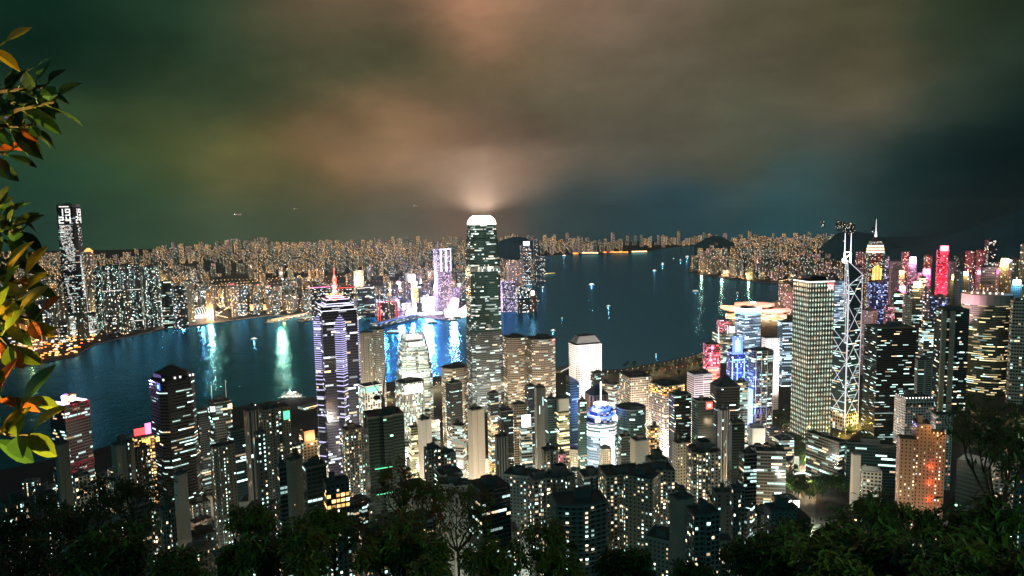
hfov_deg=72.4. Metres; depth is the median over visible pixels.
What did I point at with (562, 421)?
office tower
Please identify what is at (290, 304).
city block
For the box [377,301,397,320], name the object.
hotel
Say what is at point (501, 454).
office tower
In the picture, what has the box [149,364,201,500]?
office tower
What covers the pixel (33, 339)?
city block
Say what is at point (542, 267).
office tower
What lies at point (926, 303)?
office tower
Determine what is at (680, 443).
apartment tower
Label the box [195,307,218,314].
station
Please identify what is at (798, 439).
park tree
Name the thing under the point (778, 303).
city block
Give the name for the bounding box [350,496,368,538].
town block
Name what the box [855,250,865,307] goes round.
office tower
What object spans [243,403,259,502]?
office tower
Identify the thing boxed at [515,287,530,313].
office tower
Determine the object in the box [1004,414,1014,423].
park tree
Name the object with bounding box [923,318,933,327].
office tower
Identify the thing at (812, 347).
office tower
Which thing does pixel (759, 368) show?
office tower
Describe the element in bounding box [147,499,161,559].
town block
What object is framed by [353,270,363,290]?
office tower
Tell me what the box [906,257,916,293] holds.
office tower
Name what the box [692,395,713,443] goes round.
office tower
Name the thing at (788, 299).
city block
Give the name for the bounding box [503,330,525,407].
office tower
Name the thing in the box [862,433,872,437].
park tree
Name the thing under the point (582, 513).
apartment tower
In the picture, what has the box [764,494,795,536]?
apartment tower
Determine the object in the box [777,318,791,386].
office tower
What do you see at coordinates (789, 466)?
town block
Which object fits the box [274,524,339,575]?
tree
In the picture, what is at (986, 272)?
office tower
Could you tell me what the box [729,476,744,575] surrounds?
apartment tower
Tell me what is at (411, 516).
tree
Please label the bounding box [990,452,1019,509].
block
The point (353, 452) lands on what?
apartment tower
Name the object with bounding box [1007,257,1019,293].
office tower
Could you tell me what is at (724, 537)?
town block
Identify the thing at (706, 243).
hill
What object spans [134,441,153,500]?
apartment tower
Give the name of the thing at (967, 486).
building
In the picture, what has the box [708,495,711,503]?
town block
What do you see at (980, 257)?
office tower
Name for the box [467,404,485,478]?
office tower
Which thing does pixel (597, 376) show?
office tower
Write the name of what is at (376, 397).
tower crane
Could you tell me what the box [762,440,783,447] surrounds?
town block
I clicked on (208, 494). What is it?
town block
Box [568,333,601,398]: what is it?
office tower
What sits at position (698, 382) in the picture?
office tower
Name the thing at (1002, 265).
office tower
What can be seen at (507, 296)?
office tower
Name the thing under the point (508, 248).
hill
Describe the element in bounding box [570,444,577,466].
town block
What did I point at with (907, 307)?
office tower
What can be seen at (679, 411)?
office tower
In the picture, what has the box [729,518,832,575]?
tree
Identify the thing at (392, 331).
ferry boat
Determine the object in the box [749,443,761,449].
town block
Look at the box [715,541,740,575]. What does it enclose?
tree
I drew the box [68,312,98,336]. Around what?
podium block
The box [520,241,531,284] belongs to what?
office tower
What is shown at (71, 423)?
office tower
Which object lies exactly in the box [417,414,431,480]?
office tower
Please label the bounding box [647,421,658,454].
office tower
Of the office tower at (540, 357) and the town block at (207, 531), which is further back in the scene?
the office tower at (540, 357)
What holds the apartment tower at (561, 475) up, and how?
on the ground
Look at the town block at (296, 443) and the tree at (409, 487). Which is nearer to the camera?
the tree at (409, 487)
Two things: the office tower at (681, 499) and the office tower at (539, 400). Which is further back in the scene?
the office tower at (539, 400)
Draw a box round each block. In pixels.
[13,299,27,345]
[22,477,40,495]
[29,320,40,342]
[34,483,56,492]
[38,300,52,325]
[41,323,51,343]
[51,288,58,295]
[57,320,67,342]
[58,300,70,338]
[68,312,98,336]
[68,509,123,558]
[86,286,95,311]
[98,470,107,489]
[104,298,113,335]
[106,314,117,337]
[106,475,113,496]
[107,467,112,477]
[110,296,120,332]
[120,289,132,333]
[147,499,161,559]
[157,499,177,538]
[183,535,218,571]
[184,279,194,322]
[189,494,210,518]
[190,514,213,529]
[191,524,216,540]
[197,295,200,307]
[200,290,206,307]
[202,489,213,519]
[204,520,214,529]
[210,287,216,307]
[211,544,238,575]
[225,285,231,308]
[230,285,237,317]
[237,288,247,315]
[239,493,248,507]
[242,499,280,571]
[245,288,249,308]
[252,290,258,314]
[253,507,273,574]
[255,283,262,313]
[265,284,271,295]
[266,295,272,313]
[273,285,281,306]
[282,296,286,310]
[285,296,294,312]
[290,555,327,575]
[292,295,297,310]
[292,440,300,452]
[300,300,304,311]
[315,433,319,458]
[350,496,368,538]
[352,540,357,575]
[355,493,374,521]
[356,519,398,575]
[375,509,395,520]
[380,286,386,300]
[392,287,397,295]
[392,298,399,310]
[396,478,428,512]
[400,297,406,304]
[405,308,412,313]
[405,442,409,465]
[406,283,410,290]
[406,457,409,465]
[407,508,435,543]
[418,285,425,299]
[422,289,429,295]
[423,282,431,289]
[425,408,431,417]
[430,286,433,295]
[431,417,439,445]
[432,437,438,445]
[434,465,462,529]
[437,473,470,575]
[452,297,458,309]
[453,286,459,301]
[460,288,465,300]
[467,454,468,478]
[468,474,511,575]
[485,453,488,473]
[502,464,536,575]
[511,521,520,575]
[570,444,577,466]
[570,466,580,476]
[577,465,598,488]
[599,444,611,464]
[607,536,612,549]
[625,464,659,575]
[644,524,668,575]
[675,483,687,491]
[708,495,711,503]
[719,532,731,575]
[744,501,754,538]
[747,423,752,446]
[748,422,764,445]
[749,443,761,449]
[754,503,763,528]
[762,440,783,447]
[765,425,781,441]
[771,493,799,507]
[772,434,793,456]
[773,300,782,307]
[775,432,793,439]
[778,283,788,307]
[785,285,792,311]
[785,291,792,314]
[786,456,793,477]
[789,502,810,528]
[794,452,798,470]
[805,430,844,482]
[844,434,895,494]
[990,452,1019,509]
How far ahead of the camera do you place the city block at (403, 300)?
3262.04 m
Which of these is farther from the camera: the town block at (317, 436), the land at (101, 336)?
the land at (101, 336)
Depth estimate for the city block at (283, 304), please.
3127.73 m
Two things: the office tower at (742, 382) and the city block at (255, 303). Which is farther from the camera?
the city block at (255, 303)
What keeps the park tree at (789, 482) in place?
on the ground
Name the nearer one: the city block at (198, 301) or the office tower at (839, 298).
the office tower at (839, 298)
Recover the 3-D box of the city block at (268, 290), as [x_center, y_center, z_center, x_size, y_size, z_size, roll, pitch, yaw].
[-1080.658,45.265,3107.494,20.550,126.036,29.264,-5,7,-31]
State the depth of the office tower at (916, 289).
1561.54 m
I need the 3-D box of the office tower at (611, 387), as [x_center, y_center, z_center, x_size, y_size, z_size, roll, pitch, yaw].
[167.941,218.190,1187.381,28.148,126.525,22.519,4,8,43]
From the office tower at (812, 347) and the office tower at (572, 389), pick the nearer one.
the office tower at (572, 389)
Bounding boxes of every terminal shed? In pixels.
[582,252,597,253]
[604,251,627,252]
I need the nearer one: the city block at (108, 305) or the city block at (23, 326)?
the city block at (23, 326)
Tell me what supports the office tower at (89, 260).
on the land at (101, 336)
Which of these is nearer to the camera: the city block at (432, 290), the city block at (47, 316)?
the city block at (47, 316)
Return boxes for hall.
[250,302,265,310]
[444,305,465,316]
[720,301,789,321]
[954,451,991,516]
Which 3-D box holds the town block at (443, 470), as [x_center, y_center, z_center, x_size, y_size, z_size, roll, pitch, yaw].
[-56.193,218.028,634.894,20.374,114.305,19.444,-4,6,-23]
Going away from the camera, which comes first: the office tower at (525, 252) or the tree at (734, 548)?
the tree at (734, 548)
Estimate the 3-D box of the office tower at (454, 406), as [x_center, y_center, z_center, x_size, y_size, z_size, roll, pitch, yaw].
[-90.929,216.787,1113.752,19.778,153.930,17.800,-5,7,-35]
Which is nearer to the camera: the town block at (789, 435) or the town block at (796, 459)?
the town block at (796, 459)
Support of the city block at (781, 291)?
on the land at (765, 280)
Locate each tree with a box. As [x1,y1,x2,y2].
[0,27,81,462]
[0,504,72,568]
[0,529,72,575]
[28,478,128,557]
[45,522,152,575]
[83,510,164,558]
[87,470,177,525]
[142,542,215,575]
[210,531,286,575]
[223,500,282,543]
[239,511,318,575]
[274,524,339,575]
[278,505,376,575]
[348,525,429,575]
[362,497,450,574]
[367,455,450,535]
[401,478,496,575]
[404,534,458,575]
[456,533,540,575]
[506,515,577,574]
[534,541,589,575]
[591,545,656,575]
[669,556,718,575]
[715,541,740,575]
[719,532,806,575]
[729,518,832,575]
[751,512,821,542]
[773,517,879,575]
[774,410,784,420]
[778,419,789,429]
[783,404,789,409]
[784,524,892,575]
[786,479,794,494]
[791,475,809,495]
[792,485,801,497]
[793,435,802,444]
[794,445,804,451]
[794,482,810,496]
[795,441,805,448]
[797,446,805,454]
[799,457,805,467]
[804,486,815,498]
[807,479,823,496]
[809,475,821,480]
[814,487,827,498]
[820,473,832,488]
[820,481,945,545]
[825,477,841,493]
[826,506,929,553]
[827,473,845,490]
[834,482,849,495]
[839,482,849,498]
[843,426,852,432]
[844,524,933,575]
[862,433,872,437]
[897,530,1004,575]
[907,490,1023,564]
[920,521,1002,572]
[935,396,1023,566]
[986,540,1023,575]
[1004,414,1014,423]
[1010,403,1022,411]
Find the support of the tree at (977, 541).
on the ground
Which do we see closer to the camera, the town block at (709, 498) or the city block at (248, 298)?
the town block at (709, 498)
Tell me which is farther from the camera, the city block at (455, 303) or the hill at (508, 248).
the hill at (508, 248)
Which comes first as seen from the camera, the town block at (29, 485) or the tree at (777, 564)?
the tree at (777, 564)
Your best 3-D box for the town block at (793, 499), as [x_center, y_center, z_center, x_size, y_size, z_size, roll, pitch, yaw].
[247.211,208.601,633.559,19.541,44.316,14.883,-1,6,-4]
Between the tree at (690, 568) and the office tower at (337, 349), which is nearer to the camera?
the tree at (690, 568)
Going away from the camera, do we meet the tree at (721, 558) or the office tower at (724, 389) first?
the tree at (721, 558)
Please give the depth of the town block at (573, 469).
897.45 m
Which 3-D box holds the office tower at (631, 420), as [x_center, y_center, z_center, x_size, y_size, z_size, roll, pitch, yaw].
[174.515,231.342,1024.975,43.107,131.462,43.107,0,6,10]
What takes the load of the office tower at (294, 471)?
on the ground
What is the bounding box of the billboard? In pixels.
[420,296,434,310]
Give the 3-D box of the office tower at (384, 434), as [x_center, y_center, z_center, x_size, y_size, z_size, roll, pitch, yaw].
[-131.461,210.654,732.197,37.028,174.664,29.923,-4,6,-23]
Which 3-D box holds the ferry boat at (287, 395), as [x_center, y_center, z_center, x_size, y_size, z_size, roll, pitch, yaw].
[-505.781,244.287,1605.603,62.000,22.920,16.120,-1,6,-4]
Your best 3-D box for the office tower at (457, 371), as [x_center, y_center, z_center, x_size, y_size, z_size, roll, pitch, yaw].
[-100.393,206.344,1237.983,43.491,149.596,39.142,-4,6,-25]
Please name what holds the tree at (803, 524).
on the ground
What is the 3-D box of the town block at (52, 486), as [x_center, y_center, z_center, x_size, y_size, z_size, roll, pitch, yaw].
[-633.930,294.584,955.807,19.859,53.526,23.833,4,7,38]
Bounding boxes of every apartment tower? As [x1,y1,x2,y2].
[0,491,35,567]
[33,478,62,570]
[56,203,87,313]
[93,267,104,329]
[100,264,122,330]
[118,263,143,329]
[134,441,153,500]
[140,265,162,327]
[159,494,177,560]
[209,437,238,547]
[254,427,269,506]
[257,401,291,507]
[300,427,317,461]
[323,471,352,575]
[341,422,365,496]
[359,330,374,382]
[423,442,441,531]
[441,445,455,466]
[528,468,550,575]
[541,442,557,471]
[546,462,574,491]
[548,486,608,575]
[585,384,608,416]
[598,463,636,549]
[642,461,675,526]
[645,448,667,461]
[672,434,688,486]
[685,497,720,574]
[686,438,720,503]
[712,482,729,532]
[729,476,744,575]
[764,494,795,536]
[895,414,945,552]
[1005,467,1023,551]
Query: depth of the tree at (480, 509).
22.16 m
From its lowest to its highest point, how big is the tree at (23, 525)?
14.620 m
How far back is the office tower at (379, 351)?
1216.16 m
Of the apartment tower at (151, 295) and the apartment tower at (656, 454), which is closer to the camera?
the apartment tower at (656, 454)
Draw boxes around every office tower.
[49,393,97,511]
[54,436,74,562]
[72,468,91,509]
[84,248,93,287]
[111,434,136,521]
[129,497,153,575]
[131,423,158,502]
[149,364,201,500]
[160,280,173,327]
[171,285,188,328]
[173,457,191,546]
[196,406,211,492]
[207,382,232,443]
[227,422,247,502]
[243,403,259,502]
[276,455,288,574]
[286,446,304,528]
[302,455,326,556]
[308,285,329,320]
[313,270,360,475]
[332,286,353,303]
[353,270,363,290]
[355,286,374,317]
[358,381,381,425]
[363,405,405,516]
[373,325,386,405]
[395,377,424,440]
[397,330,433,416]
[408,274,418,312]
[408,422,418,477]
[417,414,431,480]
[433,248,451,314]
[441,362,468,446]
[446,378,462,447]
[452,419,466,477]
[465,215,503,412]
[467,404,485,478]
[487,389,498,474]
[495,431,508,478]
[498,405,513,466]
[500,281,514,311]
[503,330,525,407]
[506,260,522,286]
[511,400,525,465]
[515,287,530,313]
[519,415,532,467]
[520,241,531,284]
[525,333,555,396]
[525,383,535,467]
[531,291,536,310]
[533,240,539,286]
[534,384,545,469]
[539,256,544,281]
[545,393,556,447]
[555,392,569,461]
[558,449,565,463]
[566,375,578,444]
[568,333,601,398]
[578,395,586,468]
[587,382,617,466]
[591,369,603,386]
[601,380,618,415]
[616,402,645,464]
[618,431,630,464]
[619,370,651,437]
[630,433,648,464]
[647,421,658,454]
[649,378,684,457]
[668,389,690,464]
[669,485,693,573]
[687,369,712,437]
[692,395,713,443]
[703,340,720,380]
[710,374,739,446]
[712,318,734,363]
[717,405,729,486]
[726,337,746,379]
[727,417,744,488]
[734,377,747,447]
[735,305,760,348]
[738,446,756,505]
[746,347,773,427]
[754,442,785,504]
[761,336,779,409]
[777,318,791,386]
[790,275,834,443]
[831,233,862,429]
[832,277,844,322]
[835,220,841,230]
[842,221,847,232]
[848,222,854,233]
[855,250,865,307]
[856,265,862,302]
[859,307,877,374]
[861,321,915,439]
[864,219,884,307]
[867,280,887,323]
[883,302,894,322]
[884,255,888,304]
[888,259,901,303]
[892,290,902,322]
[893,391,933,479]
[896,286,905,319]
[898,270,906,288]
[901,251,909,271]
[902,292,912,325]
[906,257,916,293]
[910,281,922,356]
[914,355,932,395]
[917,269,930,287]
[918,325,933,358]
[919,274,925,287]
[921,286,929,326]
[923,254,931,295]
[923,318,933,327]
[929,294,947,319]
[931,305,969,417]
[931,411,952,489]
[935,246,948,295]
[947,259,956,289]
[947,274,953,304]
[952,269,962,305]
[954,254,964,272]
[961,292,1012,395]
[963,272,971,291]
[965,250,975,291]
[974,248,984,291]
[976,282,994,292]
[977,264,996,286]
[984,238,997,266]
[995,258,1008,293]
[1005,297,1023,405]
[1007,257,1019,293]
[1008,280,1021,298]
[1019,244,1023,299]
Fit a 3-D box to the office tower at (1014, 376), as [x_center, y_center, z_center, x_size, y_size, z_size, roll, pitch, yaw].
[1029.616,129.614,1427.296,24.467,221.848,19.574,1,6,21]
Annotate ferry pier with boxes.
[265,313,307,322]
[296,316,310,321]
[298,402,316,409]
[368,313,420,328]
[556,365,568,372]
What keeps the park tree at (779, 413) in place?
on the ground
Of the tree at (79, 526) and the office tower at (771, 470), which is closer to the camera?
the tree at (79, 526)
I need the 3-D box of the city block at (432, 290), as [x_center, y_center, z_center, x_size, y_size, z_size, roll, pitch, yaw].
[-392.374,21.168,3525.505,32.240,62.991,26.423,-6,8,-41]
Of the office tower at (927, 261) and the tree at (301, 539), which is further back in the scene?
the office tower at (927, 261)
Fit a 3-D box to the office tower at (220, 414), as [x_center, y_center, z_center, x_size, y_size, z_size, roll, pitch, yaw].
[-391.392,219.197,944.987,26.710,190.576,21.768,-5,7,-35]
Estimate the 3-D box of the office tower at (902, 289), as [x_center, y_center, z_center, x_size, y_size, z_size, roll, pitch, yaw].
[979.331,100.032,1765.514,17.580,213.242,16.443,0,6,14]
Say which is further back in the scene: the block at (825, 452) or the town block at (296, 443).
the town block at (296, 443)
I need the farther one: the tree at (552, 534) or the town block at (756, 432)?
the town block at (756, 432)
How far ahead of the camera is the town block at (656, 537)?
472.23 m
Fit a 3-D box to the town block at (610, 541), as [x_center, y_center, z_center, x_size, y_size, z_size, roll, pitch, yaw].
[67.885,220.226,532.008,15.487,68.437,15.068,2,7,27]
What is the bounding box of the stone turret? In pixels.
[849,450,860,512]
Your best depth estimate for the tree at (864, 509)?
17.77 m
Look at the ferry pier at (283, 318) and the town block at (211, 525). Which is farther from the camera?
the ferry pier at (283, 318)
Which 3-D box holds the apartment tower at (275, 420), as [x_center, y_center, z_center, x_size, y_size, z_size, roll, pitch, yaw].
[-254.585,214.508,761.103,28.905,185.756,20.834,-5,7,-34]
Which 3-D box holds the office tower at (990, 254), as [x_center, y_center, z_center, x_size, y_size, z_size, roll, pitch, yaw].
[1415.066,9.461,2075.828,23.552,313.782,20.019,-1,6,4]
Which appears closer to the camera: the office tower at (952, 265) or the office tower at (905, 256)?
the office tower at (952, 265)
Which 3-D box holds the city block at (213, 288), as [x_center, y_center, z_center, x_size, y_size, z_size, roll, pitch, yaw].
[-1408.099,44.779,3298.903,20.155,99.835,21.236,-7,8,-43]
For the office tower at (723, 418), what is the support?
on the ground
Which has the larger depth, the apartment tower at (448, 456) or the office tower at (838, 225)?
the office tower at (838, 225)
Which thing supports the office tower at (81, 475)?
on the ground
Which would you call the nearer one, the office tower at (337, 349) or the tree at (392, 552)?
the tree at (392, 552)
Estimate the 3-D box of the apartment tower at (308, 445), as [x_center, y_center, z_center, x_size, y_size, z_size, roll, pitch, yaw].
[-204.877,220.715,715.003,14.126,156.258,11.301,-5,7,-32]
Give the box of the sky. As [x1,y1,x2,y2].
[0,0,1023,251]
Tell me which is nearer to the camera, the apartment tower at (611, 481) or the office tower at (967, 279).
the apartment tower at (611, 481)
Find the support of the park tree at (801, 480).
on the ground
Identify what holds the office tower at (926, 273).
on the land at (765, 280)
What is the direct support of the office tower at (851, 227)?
on the hill at (833, 246)
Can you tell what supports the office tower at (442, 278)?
on the land at (101, 336)
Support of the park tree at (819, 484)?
on the ground
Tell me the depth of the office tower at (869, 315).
1702.77 m
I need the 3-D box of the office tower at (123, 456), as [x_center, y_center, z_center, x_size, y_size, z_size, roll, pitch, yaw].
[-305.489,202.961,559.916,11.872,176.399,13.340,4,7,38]
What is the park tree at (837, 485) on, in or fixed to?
on the ground
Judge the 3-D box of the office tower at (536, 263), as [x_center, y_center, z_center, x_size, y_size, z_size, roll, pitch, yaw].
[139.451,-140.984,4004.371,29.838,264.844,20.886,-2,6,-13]
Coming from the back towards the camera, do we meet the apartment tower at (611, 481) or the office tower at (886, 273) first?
the office tower at (886, 273)
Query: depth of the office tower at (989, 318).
1503.81 m
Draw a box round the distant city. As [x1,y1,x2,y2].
[0,231,848,340]
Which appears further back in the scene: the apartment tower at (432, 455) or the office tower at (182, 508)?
the apartment tower at (432, 455)
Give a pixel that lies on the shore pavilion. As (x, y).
(428, 313)
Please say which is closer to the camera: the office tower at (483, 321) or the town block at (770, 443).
the town block at (770, 443)
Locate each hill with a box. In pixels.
[498,237,539,259]
[694,236,733,254]
[812,235,944,246]
[817,231,901,271]
[890,210,1023,295]
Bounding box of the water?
[0,236,912,469]
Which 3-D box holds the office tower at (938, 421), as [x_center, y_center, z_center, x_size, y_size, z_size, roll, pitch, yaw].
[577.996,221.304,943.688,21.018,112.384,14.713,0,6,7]
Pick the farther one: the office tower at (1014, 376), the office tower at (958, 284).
the office tower at (958, 284)
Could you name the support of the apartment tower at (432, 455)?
on the ground
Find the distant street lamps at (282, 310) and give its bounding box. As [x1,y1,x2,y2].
[19,263,798,343]
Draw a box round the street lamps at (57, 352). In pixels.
[0,334,856,520]
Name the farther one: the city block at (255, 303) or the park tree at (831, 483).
the city block at (255, 303)
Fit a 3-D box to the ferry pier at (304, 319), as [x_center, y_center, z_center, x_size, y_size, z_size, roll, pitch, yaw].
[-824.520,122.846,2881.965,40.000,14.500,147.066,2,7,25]
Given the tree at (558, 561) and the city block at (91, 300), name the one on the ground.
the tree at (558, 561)
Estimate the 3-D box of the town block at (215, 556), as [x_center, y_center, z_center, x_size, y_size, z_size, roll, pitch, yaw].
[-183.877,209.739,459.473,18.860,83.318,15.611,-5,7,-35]
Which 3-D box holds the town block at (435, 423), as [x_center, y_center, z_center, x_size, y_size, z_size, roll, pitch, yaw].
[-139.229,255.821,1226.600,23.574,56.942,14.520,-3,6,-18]
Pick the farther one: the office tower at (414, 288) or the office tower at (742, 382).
the office tower at (414, 288)
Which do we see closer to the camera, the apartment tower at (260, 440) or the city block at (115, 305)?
the apartment tower at (260, 440)
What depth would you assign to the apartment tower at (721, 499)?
492.75 m
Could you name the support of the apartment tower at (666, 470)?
on the ground
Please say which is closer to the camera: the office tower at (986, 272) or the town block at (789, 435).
the town block at (789, 435)
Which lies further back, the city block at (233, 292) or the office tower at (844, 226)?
the office tower at (844, 226)
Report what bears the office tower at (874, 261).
on the land at (765, 280)
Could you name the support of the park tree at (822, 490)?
on the ground
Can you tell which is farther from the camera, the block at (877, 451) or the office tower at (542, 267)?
the office tower at (542, 267)
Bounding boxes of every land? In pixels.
[0,241,697,369]
[688,247,902,330]
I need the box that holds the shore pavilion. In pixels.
[406,312,441,315]
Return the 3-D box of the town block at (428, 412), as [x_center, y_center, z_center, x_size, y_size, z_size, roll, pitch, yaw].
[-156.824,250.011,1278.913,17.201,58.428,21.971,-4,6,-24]
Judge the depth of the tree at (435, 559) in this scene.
13.49 m
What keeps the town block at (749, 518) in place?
on the ground
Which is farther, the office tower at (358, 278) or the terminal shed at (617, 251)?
the terminal shed at (617, 251)
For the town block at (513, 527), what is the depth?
541.00 m
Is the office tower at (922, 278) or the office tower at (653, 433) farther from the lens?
the office tower at (922, 278)
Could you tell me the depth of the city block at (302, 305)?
3089.36 m
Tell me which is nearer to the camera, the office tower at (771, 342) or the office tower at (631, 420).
the office tower at (631, 420)
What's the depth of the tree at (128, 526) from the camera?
19.50 m
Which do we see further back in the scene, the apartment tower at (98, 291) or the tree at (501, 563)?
the apartment tower at (98, 291)
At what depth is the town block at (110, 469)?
1019.53 m
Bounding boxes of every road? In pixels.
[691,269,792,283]
[784,409,861,435]
[836,421,863,439]
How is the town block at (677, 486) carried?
on the ground
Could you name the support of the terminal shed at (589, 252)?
on the land at (101, 336)
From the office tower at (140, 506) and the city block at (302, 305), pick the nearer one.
the office tower at (140, 506)
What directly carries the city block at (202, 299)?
on the land at (101, 336)
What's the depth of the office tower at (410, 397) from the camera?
1166.50 m
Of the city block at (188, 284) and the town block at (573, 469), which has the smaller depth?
the town block at (573, 469)
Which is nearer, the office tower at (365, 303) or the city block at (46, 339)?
the city block at (46, 339)
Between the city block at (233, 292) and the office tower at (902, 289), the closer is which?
the office tower at (902, 289)
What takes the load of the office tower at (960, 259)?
on the land at (765, 280)
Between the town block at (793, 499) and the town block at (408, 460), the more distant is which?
the town block at (408, 460)
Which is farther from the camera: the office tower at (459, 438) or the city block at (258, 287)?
the city block at (258, 287)
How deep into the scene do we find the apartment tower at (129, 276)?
2656.92 m
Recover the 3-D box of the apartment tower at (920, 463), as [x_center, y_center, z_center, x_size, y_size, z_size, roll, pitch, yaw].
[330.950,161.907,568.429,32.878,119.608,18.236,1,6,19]
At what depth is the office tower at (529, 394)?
1018.35 m
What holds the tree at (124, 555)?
on the ground
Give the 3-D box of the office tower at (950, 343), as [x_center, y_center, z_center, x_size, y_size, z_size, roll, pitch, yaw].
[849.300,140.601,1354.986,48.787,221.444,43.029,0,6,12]
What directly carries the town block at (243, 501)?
on the ground
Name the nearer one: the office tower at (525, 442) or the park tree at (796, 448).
the office tower at (525, 442)
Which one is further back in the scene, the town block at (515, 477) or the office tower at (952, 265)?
the office tower at (952, 265)
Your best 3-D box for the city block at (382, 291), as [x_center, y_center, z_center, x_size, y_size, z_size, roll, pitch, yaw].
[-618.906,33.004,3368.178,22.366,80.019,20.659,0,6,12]
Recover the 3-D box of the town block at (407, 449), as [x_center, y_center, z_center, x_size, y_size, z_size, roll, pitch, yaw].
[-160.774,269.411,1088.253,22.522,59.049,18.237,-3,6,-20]
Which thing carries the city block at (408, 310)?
on the land at (101, 336)
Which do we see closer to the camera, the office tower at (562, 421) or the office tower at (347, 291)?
the office tower at (562, 421)
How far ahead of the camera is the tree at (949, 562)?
9.73 m
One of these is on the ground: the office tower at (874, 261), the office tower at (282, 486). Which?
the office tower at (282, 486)
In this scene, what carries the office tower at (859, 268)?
on the land at (765, 280)
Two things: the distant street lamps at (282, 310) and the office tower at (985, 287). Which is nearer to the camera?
the office tower at (985, 287)
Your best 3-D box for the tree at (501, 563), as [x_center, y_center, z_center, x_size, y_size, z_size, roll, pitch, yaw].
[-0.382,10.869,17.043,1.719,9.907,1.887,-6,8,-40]
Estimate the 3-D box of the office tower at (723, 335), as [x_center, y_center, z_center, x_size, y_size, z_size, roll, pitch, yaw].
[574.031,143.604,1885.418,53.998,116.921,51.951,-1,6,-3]
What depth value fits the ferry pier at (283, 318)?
2884.60 m
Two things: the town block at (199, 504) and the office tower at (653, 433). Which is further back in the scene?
the office tower at (653, 433)
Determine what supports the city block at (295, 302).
on the land at (101, 336)
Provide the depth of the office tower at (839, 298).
1469.43 m
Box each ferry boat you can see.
[278,392,305,399]
[385,328,398,332]
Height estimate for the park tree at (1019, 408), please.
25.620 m
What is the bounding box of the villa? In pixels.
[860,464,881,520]
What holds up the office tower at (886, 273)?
on the land at (765, 280)
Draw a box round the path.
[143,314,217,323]
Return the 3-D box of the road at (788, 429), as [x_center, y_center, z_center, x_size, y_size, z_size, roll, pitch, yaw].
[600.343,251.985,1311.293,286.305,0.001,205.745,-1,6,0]
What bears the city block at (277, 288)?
on the land at (101, 336)
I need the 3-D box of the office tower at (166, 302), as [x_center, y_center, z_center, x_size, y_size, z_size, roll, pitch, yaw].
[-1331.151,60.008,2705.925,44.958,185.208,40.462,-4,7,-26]
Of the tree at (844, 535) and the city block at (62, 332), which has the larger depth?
the city block at (62, 332)
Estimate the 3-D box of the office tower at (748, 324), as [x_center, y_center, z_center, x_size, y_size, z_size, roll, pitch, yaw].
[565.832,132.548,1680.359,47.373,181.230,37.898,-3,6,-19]
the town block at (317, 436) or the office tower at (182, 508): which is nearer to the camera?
the office tower at (182, 508)
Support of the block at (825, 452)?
on the ground
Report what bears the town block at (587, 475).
on the ground
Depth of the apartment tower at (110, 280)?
2633.86 m
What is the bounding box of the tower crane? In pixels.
[371,349,387,409]
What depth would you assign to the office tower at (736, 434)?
778.03 m
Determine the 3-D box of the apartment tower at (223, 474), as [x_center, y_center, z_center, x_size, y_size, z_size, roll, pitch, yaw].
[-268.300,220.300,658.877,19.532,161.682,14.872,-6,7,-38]
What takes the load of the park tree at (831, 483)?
on the ground
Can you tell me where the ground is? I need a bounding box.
[0,312,1023,563]
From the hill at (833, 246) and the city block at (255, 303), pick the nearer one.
the city block at (255, 303)
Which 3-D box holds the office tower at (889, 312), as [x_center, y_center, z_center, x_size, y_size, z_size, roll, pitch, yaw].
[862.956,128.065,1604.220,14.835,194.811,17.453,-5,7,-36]
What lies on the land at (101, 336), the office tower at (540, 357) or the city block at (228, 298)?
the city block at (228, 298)
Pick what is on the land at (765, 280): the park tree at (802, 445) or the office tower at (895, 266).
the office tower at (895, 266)
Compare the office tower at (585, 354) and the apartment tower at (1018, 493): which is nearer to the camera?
the apartment tower at (1018, 493)
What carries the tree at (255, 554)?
on the ground
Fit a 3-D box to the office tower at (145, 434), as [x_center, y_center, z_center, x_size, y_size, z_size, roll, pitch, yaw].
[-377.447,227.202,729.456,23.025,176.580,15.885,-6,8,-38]
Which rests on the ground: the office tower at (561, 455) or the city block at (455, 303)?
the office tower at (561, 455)

